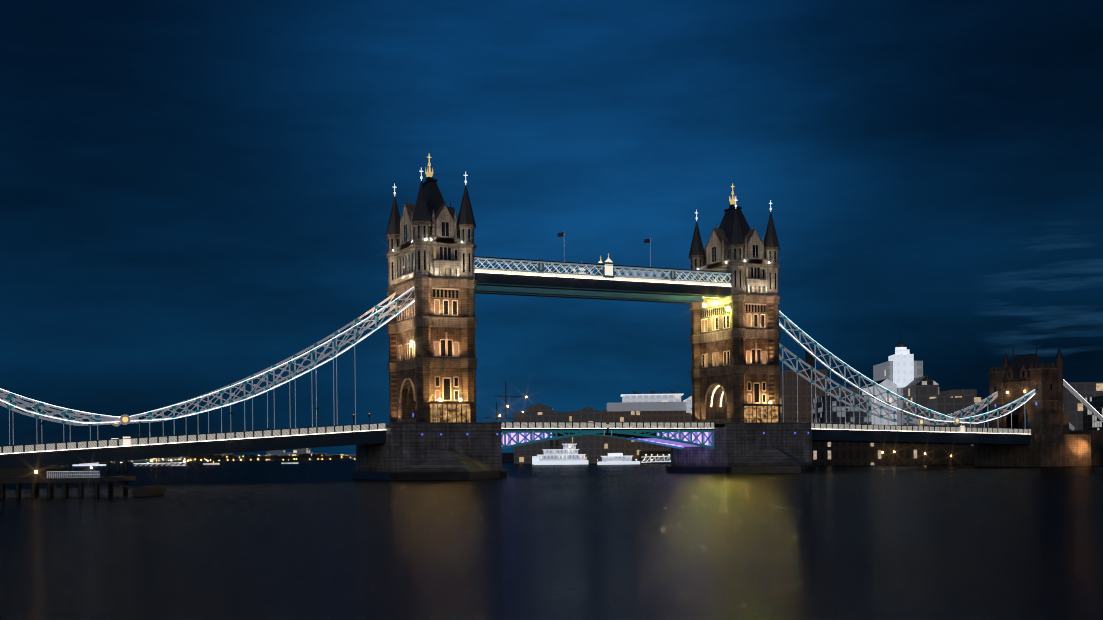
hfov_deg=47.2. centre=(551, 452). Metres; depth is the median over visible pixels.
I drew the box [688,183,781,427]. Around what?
tower
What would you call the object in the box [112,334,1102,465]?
city
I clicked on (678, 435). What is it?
bascules
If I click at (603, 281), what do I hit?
walkways
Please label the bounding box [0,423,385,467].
deck
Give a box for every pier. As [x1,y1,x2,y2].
[352,418,506,479]
[667,418,816,472]
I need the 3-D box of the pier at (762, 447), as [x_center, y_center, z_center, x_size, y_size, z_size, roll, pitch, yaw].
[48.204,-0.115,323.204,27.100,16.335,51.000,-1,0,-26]
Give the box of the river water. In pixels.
[0,459,1102,619]
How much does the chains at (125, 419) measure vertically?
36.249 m
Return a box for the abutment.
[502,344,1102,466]
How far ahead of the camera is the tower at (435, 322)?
279.22 m
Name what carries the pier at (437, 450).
in the river water
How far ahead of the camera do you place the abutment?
360.42 m
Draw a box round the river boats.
[73,440,670,470]
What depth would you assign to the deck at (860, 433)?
338.32 m
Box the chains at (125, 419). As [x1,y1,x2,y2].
[0,287,414,446]
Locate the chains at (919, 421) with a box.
[779,311,1102,431]
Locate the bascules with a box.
[501,422,714,448]
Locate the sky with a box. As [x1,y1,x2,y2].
[0,0,1102,455]
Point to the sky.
(196, 195)
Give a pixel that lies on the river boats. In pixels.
(567, 454)
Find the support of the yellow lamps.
attached to the tower at (435, 322)
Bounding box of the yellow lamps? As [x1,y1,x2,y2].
[410,238,770,403]
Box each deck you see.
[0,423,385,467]
[811,423,1031,444]
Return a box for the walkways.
[474,232,730,303]
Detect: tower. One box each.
[385,154,477,427]
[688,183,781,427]

